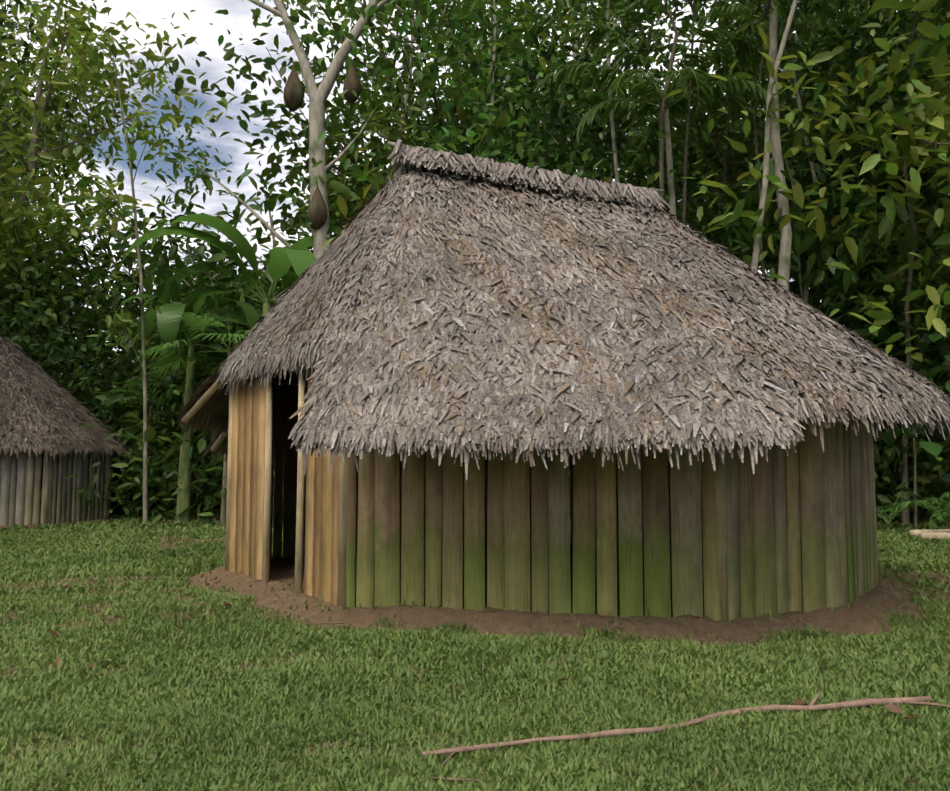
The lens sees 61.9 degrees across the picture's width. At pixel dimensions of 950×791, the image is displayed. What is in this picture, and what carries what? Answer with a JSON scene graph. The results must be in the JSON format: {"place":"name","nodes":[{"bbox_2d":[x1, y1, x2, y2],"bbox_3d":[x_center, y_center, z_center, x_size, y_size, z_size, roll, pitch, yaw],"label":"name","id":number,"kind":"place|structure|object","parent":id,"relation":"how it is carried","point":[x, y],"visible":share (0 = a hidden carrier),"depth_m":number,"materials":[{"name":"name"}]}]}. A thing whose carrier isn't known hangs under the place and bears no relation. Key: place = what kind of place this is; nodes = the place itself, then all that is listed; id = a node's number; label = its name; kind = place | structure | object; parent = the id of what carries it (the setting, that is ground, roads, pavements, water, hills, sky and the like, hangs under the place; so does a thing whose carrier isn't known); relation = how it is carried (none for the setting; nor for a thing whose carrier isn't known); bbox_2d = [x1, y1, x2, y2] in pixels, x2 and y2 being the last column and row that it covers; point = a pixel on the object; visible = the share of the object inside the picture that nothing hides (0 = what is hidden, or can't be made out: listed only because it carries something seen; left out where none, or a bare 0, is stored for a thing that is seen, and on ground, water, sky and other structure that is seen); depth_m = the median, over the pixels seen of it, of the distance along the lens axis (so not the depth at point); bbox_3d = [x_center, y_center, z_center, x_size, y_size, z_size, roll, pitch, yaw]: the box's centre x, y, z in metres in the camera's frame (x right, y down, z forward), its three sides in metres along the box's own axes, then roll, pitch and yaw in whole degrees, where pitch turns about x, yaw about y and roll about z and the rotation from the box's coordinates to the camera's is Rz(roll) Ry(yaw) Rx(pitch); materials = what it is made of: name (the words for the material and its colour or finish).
{"place":"outdoors","nodes":[
{"label":"outdoors","id":0,"kind":"place"},
{"bbox_2d":[0,437,116,525],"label":"hut walls","id":1,"kind":"structure","parent":0,"point":[60,503],"depth_m":19.26,"materials":[{"name":"wood"}]},
{"bbox_2d":[29,394,126,455],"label":"roof poles","id":2,"kind":"object","parent":1,"relation":"on","point":[56,453],"visible":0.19,"depth_m":19.22,"materials":[{"name":"brown wood"}]},
{"bbox_2d":[0,336,128,461],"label":"thatch roof","id":3,"kind":"structure","parent":2,"relation":"on","point":[58,410],"depth_m":19.99,"materials":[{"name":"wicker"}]},
{"bbox_2d":[41,0,839,408],"label":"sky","id":4,"kind":"structure","parent":0,"point":[144,165],"materials":[{"name":"blue"}]},
{"bbox_2d":[0,0,900,350],"bbox_3d":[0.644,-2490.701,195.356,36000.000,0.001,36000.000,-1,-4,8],"label":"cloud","id":5,"kind":"structure","parent":0,"point":[238,22],"depth_m":5027.38,"materials":[{"name":"white"}]},
{"bbox_2d":[0,494,949,790],"bbox_3d":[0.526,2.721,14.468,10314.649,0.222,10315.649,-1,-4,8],"label":"ground","id":6,"kind":"structure","parent":0,"point":[516,622],"depth_m":7.82,"materials":[{"name":"soil"}]},
{"bbox_2d":[0,539,941,790],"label":"fallen leaves","id":7,"kind":"object","parent":6,"relation":"on","point":[894,708],"visible":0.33,"depth_m":5.63,"materials":[{"name":"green plant"}]},
{"bbox_2d":[0,0,949,528],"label":"forest","id":8,"kind":"object","parent":6,"relation":"on","point":[846,270],"depth_m":21.36,"materials":[{"name":"green plant"}]},
{"bbox_2d":[0,506,949,790],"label":"grass","id":9,"kind":"structure","parent":6,"relation":"on","point":[886,750],"depth_m":5.42,"materials":[{"name":"green plant"}]},
{"bbox_2d":[0,4,949,530],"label":"palm plants","id":10,"kind":"object","parent":6,"relation":"on","point":[172,318],"visible":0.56,"depth_m":19.31,"materials":[{"name":"green plant"}]},
{"bbox_2d":[14,566,949,662],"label":"earth clods","id":11,"kind":"object","parent":6,"relation":"on","point":[645,622],"visible":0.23,"depth_m":8.04,"materials":[{"name":"soil"}]},
{"bbox_2d":[180,529,949,780],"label":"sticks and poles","id":12,"kind":"object","parent":6,"relation":"on","point":[939,534],"visible":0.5,"depth_m":4.96,"materials":[{"name":"brown wood"}]},
{"bbox_2d":[225,365,878,621],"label":"maloca walls","id":13,"kind":"structure","parent":0,"point":[779,533],"depth_m":8.09,"materials":[{"name":"brown wood"}]},
{"bbox_2d":[181,141,945,451],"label":"roof poles","id":14,"kind":"object","parent":13,"relation":"on","point":[200,403],"visible":0.17,"depth_m":10.95,"materials":[{"name":"brown wood"}]},
{"bbox_2d":[176,139,949,479],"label":"thatched roof","id":15,"kind":"structure","parent":14,"relation":"on","point":[464,305],"depth_m":8.09,"materials":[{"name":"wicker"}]}
]}

